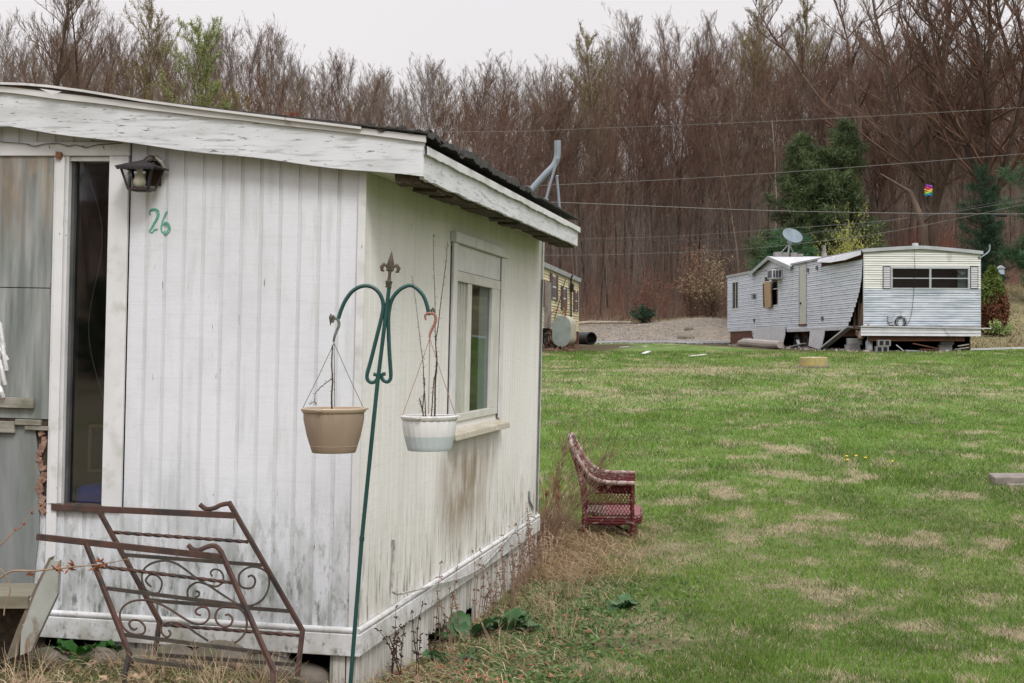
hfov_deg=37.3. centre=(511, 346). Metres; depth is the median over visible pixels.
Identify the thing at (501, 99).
bare tree
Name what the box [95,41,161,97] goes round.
bare tree
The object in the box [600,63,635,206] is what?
bare tree
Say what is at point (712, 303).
beech bush
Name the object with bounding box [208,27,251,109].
bare tree
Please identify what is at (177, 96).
bare tree
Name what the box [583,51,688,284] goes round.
bare tree
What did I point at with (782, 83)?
bare tree
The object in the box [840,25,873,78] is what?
bare tree
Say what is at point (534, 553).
dead stalks
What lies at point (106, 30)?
bare tree
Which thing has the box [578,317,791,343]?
gravel
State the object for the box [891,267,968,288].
front window
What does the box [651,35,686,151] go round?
bare tree
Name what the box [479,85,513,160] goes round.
bare tree
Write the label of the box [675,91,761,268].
bare tree
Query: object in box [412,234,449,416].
dead plant
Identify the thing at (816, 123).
bare tree
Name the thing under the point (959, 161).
bare tree
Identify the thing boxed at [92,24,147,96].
bare tree
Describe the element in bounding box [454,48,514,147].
bare tree
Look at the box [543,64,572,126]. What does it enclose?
bare tree
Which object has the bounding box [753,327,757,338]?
skirting panel
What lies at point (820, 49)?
bare tree
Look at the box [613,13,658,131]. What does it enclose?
bare tree
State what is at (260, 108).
bare tree
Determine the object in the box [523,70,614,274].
bare tree
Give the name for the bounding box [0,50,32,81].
bare tree
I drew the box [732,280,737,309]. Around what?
window
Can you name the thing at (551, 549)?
dead stalks
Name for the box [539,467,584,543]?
dead weed
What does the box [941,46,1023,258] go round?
bare tree
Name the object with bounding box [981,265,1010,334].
cypress shrub
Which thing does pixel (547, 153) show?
bare tree
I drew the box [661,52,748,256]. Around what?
bare tree
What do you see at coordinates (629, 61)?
bare tree
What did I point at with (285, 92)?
bare tree
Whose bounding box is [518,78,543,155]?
bare tree
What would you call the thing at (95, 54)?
bare tree
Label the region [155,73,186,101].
bare tree
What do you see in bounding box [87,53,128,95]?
bare tree
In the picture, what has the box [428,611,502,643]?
dock plant
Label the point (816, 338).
skirting panel
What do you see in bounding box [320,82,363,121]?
bare tree
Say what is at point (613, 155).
bare tree
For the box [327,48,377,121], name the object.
bare tree
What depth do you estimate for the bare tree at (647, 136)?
114.62 m
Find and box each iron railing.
[36,534,276,682]
[52,501,304,676]
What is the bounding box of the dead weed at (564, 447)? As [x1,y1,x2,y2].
[537,405,587,557]
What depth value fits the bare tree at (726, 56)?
152.82 m
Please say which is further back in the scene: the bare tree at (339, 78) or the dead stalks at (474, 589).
the bare tree at (339, 78)
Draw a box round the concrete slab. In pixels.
[989,473,1023,486]
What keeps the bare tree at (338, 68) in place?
on the ground at (690, 347)
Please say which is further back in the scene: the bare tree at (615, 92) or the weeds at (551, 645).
the bare tree at (615, 92)
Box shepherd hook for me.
[329,251,435,682]
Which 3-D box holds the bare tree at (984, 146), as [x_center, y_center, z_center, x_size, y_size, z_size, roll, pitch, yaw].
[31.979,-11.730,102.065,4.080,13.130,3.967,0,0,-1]
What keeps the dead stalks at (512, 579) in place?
on the ground at (690, 347)
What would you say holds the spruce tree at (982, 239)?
on the ground at (690, 347)
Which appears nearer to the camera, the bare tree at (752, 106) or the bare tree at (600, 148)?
the bare tree at (600, 148)
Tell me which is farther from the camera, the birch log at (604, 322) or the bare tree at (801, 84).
the bare tree at (801, 84)
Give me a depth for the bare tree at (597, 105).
132.50 m
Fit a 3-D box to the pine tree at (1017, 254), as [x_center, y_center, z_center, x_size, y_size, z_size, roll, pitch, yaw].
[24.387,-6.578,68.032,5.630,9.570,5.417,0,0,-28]
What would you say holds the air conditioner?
attached to the mobile home at (904, 297)
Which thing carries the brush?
on the ground at (690, 347)
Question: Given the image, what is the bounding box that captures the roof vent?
[822,245,826,256]
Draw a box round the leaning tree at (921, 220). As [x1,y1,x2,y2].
[881,174,932,245]
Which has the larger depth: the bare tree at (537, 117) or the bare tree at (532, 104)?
the bare tree at (532, 104)
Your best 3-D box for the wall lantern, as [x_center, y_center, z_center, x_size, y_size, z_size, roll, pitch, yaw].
[-1.832,-0.860,7.513,0.210,0.189,0.187,1,0,11]
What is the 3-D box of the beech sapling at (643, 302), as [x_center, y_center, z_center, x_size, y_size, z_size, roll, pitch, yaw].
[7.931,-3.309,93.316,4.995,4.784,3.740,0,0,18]
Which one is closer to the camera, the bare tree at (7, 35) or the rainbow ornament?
the rainbow ornament
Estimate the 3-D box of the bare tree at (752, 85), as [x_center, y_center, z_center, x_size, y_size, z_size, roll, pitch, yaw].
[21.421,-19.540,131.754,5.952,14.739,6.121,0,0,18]
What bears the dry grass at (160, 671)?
on the ground at (690, 347)
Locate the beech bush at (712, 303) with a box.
[663,241,749,317]
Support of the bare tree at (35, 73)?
on the ground at (690, 347)
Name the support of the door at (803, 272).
in the mobile home at (904, 297)
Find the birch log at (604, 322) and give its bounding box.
[579,316,631,324]
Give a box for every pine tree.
[739,115,900,269]
[744,225,821,270]
[990,161,1023,287]
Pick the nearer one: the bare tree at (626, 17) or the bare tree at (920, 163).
the bare tree at (920, 163)
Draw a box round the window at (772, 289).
[771,280,778,305]
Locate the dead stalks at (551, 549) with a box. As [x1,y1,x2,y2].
[533,521,564,572]
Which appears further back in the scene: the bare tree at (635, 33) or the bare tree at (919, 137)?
the bare tree at (635, 33)
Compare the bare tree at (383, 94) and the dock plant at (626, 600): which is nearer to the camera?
the dock plant at (626, 600)
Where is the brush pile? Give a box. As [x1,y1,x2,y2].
[542,325,580,351]
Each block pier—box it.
[844,338,861,350]
[875,340,890,351]
[937,341,953,350]
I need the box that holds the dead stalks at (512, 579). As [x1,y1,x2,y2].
[494,534,530,608]
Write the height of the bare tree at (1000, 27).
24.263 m
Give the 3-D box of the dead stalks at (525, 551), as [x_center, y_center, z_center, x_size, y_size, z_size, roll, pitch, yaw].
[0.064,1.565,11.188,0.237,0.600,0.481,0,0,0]
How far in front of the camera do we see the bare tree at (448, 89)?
157.17 m
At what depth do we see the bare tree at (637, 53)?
172.11 m
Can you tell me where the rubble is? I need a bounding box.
[728,343,969,351]
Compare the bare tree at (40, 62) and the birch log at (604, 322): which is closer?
the birch log at (604, 322)
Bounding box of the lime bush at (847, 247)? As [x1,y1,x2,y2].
[809,201,896,256]
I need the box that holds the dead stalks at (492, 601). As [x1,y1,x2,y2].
[479,556,502,618]
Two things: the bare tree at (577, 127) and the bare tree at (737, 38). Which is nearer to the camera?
the bare tree at (577, 127)
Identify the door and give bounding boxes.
[544,281,550,328]
[800,264,805,323]
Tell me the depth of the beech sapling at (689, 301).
92.97 m
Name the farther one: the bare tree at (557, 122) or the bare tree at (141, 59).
the bare tree at (141, 59)
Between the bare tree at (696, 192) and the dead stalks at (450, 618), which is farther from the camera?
the bare tree at (696, 192)
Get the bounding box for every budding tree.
[547,19,646,287]
[725,0,778,222]
[769,0,836,137]
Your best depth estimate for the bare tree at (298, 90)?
142.77 m
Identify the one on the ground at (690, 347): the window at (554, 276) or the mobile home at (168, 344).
the mobile home at (168, 344)
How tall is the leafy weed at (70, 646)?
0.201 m
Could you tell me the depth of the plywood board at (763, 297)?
59.01 m
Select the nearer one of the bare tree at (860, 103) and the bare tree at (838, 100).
the bare tree at (860, 103)
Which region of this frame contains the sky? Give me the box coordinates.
[0,0,1023,189]
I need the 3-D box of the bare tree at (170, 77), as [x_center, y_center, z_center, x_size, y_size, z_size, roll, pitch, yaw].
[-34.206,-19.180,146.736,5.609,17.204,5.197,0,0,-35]
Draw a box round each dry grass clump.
[437,627,480,670]
[475,601,529,655]
[519,576,574,617]
[535,598,580,638]
[547,555,600,598]
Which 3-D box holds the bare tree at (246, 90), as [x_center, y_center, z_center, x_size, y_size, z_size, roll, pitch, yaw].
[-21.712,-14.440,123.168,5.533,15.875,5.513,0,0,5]
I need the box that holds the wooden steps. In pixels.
[0,555,61,669]
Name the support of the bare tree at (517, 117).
on the ground at (690, 347)
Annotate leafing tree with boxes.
[151,14,232,108]
[218,81,254,111]
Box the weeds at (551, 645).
[383,573,744,682]
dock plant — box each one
[422,647,479,667]
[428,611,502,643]
[470,607,544,637]
[606,593,638,612]
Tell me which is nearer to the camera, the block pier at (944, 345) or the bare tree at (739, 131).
the block pier at (944, 345)
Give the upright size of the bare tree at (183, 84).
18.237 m
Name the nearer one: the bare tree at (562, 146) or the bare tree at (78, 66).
the bare tree at (562, 146)
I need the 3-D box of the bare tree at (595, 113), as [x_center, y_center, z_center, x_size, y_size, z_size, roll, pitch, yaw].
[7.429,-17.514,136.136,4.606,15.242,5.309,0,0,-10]
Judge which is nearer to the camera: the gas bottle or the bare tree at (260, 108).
the gas bottle
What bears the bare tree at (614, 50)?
on the ground at (690, 347)
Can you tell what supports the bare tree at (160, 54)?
on the ground at (690, 347)
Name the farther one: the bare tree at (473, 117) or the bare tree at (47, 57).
the bare tree at (47, 57)
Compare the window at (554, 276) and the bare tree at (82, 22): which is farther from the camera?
the bare tree at (82, 22)
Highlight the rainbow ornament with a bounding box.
[924,165,932,196]
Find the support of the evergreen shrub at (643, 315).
on the ground at (690, 347)
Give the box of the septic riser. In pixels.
[796,357,828,367]
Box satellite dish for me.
[773,228,802,256]
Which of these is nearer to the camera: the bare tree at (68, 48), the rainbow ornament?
the rainbow ornament
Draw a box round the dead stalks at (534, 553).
[519,503,548,583]
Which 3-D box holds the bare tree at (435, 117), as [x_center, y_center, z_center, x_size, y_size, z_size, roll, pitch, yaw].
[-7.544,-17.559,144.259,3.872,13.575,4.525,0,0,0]
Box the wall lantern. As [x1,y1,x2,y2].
[115,155,168,191]
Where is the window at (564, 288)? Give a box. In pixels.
[564,288,565,302]
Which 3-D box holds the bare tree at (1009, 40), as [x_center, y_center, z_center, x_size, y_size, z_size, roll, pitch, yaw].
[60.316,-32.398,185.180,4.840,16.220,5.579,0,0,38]
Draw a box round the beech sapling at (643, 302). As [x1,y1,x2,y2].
[613,261,679,319]
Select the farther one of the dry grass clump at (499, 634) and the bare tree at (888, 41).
the bare tree at (888, 41)
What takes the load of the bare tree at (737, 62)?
on the ground at (690, 347)
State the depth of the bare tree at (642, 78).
103.77 m
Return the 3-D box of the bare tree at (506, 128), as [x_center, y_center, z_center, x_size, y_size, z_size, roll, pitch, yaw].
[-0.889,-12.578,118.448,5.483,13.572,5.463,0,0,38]
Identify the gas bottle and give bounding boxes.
[865,336,872,350]
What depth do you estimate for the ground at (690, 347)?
16.59 m
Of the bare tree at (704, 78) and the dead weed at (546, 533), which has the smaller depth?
the dead weed at (546, 533)
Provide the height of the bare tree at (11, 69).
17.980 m
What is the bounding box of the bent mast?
[530,140,560,216]
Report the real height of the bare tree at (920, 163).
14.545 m
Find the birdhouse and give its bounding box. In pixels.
[997,265,1004,275]
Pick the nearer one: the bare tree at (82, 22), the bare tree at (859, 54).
the bare tree at (82, 22)
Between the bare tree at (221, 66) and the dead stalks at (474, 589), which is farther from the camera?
the bare tree at (221, 66)
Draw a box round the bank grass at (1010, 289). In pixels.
[579,282,1023,348]
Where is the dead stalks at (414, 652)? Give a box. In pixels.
[377,601,426,674]
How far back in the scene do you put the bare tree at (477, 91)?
179.65 m
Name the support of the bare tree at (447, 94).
on the ground at (690, 347)
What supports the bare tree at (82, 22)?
on the ground at (690, 347)
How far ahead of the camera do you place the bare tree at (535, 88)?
170.34 m
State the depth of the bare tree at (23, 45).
169.72 m
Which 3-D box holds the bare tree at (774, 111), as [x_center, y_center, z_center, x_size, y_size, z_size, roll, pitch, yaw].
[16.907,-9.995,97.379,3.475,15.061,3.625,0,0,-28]
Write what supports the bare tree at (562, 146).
on the ground at (690, 347)
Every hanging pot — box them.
[301,317,368,453]
[401,312,459,451]
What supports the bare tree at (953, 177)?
on the ground at (690, 347)
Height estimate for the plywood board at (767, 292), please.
0.985 m
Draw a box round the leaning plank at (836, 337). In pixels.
[818,326,852,349]
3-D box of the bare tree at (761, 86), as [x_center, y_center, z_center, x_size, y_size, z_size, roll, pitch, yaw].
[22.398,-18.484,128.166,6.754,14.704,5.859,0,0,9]
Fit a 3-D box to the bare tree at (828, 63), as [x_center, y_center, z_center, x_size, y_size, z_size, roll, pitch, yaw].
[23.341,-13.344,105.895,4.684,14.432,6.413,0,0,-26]
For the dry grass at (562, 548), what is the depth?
12.86 m
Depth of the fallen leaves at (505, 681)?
8.40 m
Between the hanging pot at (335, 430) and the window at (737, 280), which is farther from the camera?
the window at (737, 280)
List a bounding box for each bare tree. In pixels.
[0,0,112,89]
[0,7,30,81]
[0,33,35,82]
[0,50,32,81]
[0,51,46,84]
[11,31,50,83]
[20,34,84,87]
[22,0,139,93]
[22,34,67,84]
[22,41,57,84]
[27,60,44,83]
[38,12,98,86]
[40,33,101,92]
[44,26,94,89]
[65,72,124,94]
[69,29,101,83]
[76,2,135,95]
[76,56,110,92]
[80,27,109,91]
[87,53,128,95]
[91,27,140,98]
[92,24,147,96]
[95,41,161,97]
[100,28,139,95]
[111,0,185,102]
[125,67,184,102]
[126,30,170,98]
[141,27,188,101]
[143,18,191,100]
[150,28,212,106]
[153,61,190,100]
[155,62,188,103]
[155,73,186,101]
[167,54,196,103]
[173,31,212,104]
[182,51,239,106]
[186,66,221,105]
[188,23,235,98]
[201,22,235,106]
[205,60,239,108]
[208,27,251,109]
[212,16,264,110]
[214,80,245,110]
[218,14,287,111]
[234,18,290,114]
[236,71,272,113]
[241,26,280,112]
[242,66,306,116]
[244,73,279,113]
[245,14,296,113]
[256,62,305,115]
[265,40,312,117]
[266,68,319,117]
[274,59,334,119]
[277,78,318,118]
[291,62,329,119]
[299,47,347,120]
[302,51,360,120]
[304,83,354,120]
[315,52,357,122]
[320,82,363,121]
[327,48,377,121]
[328,107,360,123]
[335,78,389,125]
[335,92,361,122]
[338,60,403,125]
[344,81,375,122]
[353,66,393,126]
[353,78,412,126]
[361,64,406,126]
[368,63,397,125]
[369,82,426,127]
[379,88,442,136]
[386,97,420,128]
[390,77,418,129]
[396,52,449,129]
[403,97,461,143]
[405,52,451,130]
[416,80,457,143]
[417,92,448,136]
[419,57,458,134]
[429,69,470,136]
[437,81,469,146]
[439,71,510,158]
[449,94,479,150]
[450,63,483,148]
[452,89,506,161]
[453,87,540,173]
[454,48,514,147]
[459,105,497,158]
[462,67,502,153]
[462,97,521,175]
[463,72,540,181]
[468,105,546,188]
[470,68,509,142]
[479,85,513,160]
[481,100,526,179]
[481,112,541,185]
[486,49,520,135]
[496,86,603,253]
[498,85,530,170]
[499,59,538,175]
[502,99,573,200]
[502,105,542,190]
[516,73,552,166]
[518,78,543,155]
[518,85,589,269]
[523,64,618,297]
[523,65,547,170]
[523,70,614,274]
[523,91,552,196]
[525,53,560,139]
[528,86,610,268]
[530,91,574,264]
[540,80,568,138]
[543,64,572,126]
[544,81,585,223]
[550,42,593,182]
[557,97,600,271]
[558,93,633,307]
[563,81,647,314]
[568,53,600,124]
[570,51,655,266]
[572,68,627,234]
[574,40,607,109]
[575,79,620,180]
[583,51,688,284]
[587,60,624,232]
[589,52,678,292]
[593,2,656,176]
[596,65,671,274]
[600,40,625,124]
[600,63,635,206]
[601,29,633,108]
[608,31,663,227]
[610,87,688,270]
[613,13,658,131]
[619,76,676,203]
[622,17,665,113]
[625,72,672,227]
[627,61,713,296]
[628,68,669,268]
[630,50,693,166]
[632,35,734,286]
[638,73,693,271]
[645,5,690,150]
[649,49,759,275]
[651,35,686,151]
[652,58,721,222]
[653,107,751,270]
[655,22,700,162]
[657,33,745,266]
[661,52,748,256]
[667,40,710,174]
[673,67,774,271]
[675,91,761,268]
[679,28,723,94]
[680,32,762,253]
[683,78,734,231]
[691,8,727,155]
[699,10,732,115]
[705,32,741,175]
[706,25,756,208]
[710,64,776,237]
[713,88,779,247]
[722,36,790,203]
[725,19,755,97]
[725,35,752,143]
[725,53,783,237]
[733,28,780,110]
[737,43,809,208]
[738,55,820,198]
[744,13,777,84]
[744,64,807,233]
[747,0,936,242]
[747,29,793,99]
[752,75,804,228]
[753,37,805,153]
[758,16,800,112]
[759,48,813,164]
[767,44,825,142]
[767,56,829,146]
[770,48,848,147]
[782,45,847,154]
[783,32,813,85]
[784,34,820,109]
[785,21,833,121]
[788,66,851,147]
[793,52,895,193]
[799,66,861,144]
[805,57,871,179]
[807,16,841,84]
[808,51,847,135]
[809,33,835,82]
[819,0,1023,246]
[819,34,856,110]
[824,7,856,93]
[827,54,878,143]
[837,43,887,215]
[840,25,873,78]
[842,34,883,198]
[844,60,908,197]
[846,39,876,81]
[857,0,1023,262]
[858,63,919,246]
[862,59,908,245]
[871,61,937,241]
[875,68,957,208]
[879,29,900,87]
[880,62,943,207]
[884,21,923,90]
[897,59,965,240]
[906,89,955,235]
[915,62,982,246]
[921,78,1022,245]
[929,79,946,240]
[935,36,995,203]
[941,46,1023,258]
[942,79,968,247]
[947,28,963,95]
[961,0,1023,175]
[961,57,1023,178]
[962,82,1013,196]
[963,73,1021,219]
[965,63,1023,245]
[995,18,1018,93]
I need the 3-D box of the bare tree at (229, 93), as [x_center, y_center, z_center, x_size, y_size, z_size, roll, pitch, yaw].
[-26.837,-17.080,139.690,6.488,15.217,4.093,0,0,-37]
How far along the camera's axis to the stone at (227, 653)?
7.43 m
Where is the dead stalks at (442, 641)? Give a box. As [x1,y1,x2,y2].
[417,613,448,662]
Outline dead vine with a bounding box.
[0,503,130,615]
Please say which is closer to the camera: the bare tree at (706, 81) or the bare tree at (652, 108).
the bare tree at (706, 81)
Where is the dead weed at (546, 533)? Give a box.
[537,489,575,556]
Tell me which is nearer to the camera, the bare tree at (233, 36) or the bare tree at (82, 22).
the bare tree at (82, 22)
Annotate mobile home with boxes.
[0,82,580,682]
[542,262,581,348]
[726,244,990,350]
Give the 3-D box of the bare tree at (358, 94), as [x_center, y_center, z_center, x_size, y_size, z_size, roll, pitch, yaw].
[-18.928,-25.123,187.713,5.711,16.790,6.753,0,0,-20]
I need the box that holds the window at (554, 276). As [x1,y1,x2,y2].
[553,275,555,299]
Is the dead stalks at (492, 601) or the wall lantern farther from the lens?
the dead stalks at (492, 601)
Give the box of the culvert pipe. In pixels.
[579,332,596,344]
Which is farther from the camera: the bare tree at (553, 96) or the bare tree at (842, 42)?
the bare tree at (842, 42)
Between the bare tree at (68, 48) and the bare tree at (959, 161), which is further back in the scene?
the bare tree at (68, 48)
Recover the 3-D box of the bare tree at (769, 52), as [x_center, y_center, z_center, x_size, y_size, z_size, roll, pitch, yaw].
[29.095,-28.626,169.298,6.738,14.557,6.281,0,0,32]
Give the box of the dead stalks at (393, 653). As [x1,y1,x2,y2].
[374,605,406,681]
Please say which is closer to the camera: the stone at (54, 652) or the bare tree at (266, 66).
the stone at (54, 652)
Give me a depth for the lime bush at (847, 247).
69.81 m
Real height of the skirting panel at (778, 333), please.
0.780 m
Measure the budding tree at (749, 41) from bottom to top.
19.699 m
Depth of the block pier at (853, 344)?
47.31 m
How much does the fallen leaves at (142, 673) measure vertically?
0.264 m
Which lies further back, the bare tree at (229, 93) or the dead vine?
the bare tree at (229, 93)
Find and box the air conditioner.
[767,269,782,279]
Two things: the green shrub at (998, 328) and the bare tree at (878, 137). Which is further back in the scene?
the bare tree at (878, 137)
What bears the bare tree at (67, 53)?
on the ground at (690, 347)
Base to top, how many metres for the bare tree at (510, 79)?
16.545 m
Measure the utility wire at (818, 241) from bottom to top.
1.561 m
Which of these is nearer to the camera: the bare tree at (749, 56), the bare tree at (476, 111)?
the bare tree at (476, 111)
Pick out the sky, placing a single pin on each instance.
(378, 33)
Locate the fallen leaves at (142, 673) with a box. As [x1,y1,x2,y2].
[0,652,453,682]
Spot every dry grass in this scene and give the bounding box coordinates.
[0,640,468,682]
[338,557,699,682]
[515,511,693,585]
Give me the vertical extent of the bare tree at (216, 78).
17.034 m
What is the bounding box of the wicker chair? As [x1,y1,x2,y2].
[568,432,642,538]
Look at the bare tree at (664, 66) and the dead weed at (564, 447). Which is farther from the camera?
the bare tree at (664, 66)
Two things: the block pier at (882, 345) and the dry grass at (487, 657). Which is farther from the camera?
the block pier at (882, 345)
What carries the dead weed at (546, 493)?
on the ground at (690, 347)
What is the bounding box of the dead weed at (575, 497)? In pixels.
[537,409,645,559]
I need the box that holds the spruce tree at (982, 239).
[952,161,1019,284]
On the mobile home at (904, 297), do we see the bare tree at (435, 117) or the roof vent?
the roof vent
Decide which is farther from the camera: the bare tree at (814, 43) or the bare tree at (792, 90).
the bare tree at (814, 43)
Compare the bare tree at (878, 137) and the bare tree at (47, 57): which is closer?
the bare tree at (878, 137)
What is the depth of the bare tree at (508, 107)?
116.35 m
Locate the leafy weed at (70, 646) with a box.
[51,638,122,668]
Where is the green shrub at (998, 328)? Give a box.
[982,317,1015,336]
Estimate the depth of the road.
66.65 m
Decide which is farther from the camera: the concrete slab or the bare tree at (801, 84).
the bare tree at (801, 84)
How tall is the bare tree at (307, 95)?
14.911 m
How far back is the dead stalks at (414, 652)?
7.81 m
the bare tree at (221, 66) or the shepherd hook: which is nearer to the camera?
the shepherd hook
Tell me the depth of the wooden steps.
6.98 m
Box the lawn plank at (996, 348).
[962,347,1023,349]
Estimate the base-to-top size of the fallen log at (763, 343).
0.398 m
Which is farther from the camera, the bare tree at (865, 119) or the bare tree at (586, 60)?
the bare tree at (586, 60)
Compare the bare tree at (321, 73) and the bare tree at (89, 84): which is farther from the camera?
the bare tree at (321, 73)
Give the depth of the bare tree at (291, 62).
167.64 m
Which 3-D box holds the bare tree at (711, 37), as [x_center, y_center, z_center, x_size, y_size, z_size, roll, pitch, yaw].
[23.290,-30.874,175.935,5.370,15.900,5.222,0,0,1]
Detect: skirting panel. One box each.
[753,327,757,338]
[758,327,771,339]
[772,326,784,342]
[808,330,824,348]
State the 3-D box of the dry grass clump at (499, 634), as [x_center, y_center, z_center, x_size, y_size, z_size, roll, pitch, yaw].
[-0.039,1.634,8.759,0.349,0.374,0.258,0,0,43]
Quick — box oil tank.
[548,303,575,349]
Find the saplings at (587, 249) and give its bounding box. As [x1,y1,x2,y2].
[449,16,1023,320]
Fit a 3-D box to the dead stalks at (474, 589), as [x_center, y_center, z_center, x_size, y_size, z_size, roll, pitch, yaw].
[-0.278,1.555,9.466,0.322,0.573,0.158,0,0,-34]
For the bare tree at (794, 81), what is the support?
on the ground at (690, 347)
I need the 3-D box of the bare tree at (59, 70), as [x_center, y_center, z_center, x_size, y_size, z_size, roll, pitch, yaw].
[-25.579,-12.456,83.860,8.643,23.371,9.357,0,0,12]
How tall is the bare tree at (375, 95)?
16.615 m
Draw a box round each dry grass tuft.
[0,642,69,682]
[110,627,201,682]
[180,636,252,682]
[229,644,304,682]
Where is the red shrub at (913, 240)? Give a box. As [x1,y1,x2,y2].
[891,208,976,249]
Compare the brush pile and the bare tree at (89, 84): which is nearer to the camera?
the brush pile
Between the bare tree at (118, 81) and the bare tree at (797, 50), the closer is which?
the bare tree at (118, 81)
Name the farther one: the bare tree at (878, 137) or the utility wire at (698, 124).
the bare tree at (878, 137)
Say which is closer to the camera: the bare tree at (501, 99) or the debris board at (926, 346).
the debris board at (926, 346)
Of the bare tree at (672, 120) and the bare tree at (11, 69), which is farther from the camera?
the bare tree at (11, 69)
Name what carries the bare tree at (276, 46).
on the ground at (690, 347)
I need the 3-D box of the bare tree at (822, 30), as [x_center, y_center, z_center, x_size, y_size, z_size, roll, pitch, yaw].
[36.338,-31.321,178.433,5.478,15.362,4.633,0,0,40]
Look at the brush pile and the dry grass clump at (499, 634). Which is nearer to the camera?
the dry grass clump at (499, 634)
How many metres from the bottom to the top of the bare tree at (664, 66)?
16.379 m
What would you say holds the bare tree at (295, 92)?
on the ground at (690, 347)
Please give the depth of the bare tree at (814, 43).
183.62 m
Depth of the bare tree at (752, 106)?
116.14 m
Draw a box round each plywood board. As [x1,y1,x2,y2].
[763,284,764,307]
[764,282,771,307]
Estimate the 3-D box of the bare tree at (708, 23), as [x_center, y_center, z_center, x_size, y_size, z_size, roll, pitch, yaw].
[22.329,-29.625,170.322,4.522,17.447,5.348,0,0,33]
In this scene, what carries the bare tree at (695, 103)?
on the ground at (690, 347)
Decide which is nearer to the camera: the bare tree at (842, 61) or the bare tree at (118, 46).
the bare tree at (842, 61)
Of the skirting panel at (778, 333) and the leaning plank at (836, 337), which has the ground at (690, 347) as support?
the leaning plank at (836, 337)
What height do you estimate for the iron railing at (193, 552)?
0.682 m
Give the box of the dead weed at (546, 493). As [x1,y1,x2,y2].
[539,468,566,540]
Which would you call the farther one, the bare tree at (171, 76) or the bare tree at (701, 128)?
the bare tree at (171, 76)
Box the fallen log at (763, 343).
[737,338,783,348]
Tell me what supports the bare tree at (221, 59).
on the ground at (690, 347)
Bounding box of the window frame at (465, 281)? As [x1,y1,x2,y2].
[455,271,500,421]
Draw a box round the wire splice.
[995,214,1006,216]
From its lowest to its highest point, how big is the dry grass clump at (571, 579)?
0.355 m
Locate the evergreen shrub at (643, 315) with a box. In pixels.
[629,303,659,322]
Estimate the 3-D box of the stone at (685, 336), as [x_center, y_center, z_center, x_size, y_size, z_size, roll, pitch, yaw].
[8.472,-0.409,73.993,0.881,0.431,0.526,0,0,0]
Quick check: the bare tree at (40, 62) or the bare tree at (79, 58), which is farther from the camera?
the bare tree at (40, 62)
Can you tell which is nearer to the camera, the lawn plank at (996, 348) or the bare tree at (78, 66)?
the lawn plank at (996, 348)
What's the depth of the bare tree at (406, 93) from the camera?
178.17 m
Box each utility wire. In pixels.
[433,107,1023,131]
[540,154,1016,185]
[552,202,975,213]
[578,197,1023,240]
[587,200,1023,238]
[607,204,1023,254]
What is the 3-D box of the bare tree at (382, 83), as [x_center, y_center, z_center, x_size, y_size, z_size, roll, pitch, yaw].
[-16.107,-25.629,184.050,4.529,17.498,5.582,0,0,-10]
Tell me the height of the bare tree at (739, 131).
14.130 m
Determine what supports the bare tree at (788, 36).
on the ground at (690, 347)
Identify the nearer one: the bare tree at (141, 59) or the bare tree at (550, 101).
the bare tree at (550, 101)
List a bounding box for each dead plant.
[309,345,334,408]
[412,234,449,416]
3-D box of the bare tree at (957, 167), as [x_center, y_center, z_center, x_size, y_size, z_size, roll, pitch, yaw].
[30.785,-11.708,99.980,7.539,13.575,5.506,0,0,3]
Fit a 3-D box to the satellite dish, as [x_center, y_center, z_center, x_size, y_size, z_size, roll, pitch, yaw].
[10.540,-3.893,57.794,1.102,1.226,0.637,0,0,0]
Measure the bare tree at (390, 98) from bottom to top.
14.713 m
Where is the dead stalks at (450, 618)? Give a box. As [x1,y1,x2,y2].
[435,560,457,649]
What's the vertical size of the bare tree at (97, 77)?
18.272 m
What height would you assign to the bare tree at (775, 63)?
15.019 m
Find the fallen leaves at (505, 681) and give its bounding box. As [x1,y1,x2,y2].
[387,569,684,682]
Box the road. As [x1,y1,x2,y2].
[596,340,729,342]
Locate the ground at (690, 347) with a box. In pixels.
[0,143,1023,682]
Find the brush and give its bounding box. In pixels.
[547,197,1023,321]
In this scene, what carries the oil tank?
on the ground at (690, 347)
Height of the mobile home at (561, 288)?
3.045 m
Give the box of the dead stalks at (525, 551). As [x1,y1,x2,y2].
[507,516,535,595]
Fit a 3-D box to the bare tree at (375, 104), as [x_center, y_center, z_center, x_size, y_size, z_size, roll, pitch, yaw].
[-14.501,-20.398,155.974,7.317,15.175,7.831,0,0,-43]
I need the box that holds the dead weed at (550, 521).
[531,503,567,546]
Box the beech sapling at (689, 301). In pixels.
[669,230,725,317]
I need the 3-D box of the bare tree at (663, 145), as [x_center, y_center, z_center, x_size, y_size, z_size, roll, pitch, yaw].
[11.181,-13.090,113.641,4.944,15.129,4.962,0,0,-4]
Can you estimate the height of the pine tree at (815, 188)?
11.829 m
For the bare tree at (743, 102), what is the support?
on the ground at (690, 347)
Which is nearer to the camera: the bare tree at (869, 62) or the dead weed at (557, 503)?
the dead weed at (557, 503)
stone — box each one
[27,646,70,667]
[78,646,116,667]
[114,648,147,667]
[146,643,193,667]
[193,640,251,670]
[245,652,295,680]
[285,662,329,682]
[677,333,693,338]
[684,326,693,329]
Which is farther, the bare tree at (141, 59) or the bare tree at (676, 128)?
the bare tree at (141, 59)
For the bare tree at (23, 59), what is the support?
on the ground at (690, 347)
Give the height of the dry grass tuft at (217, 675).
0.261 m
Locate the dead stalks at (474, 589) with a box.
[451,548,484,639]
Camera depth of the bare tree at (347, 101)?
145.07 m
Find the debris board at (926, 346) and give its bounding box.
[912,343,940,349]

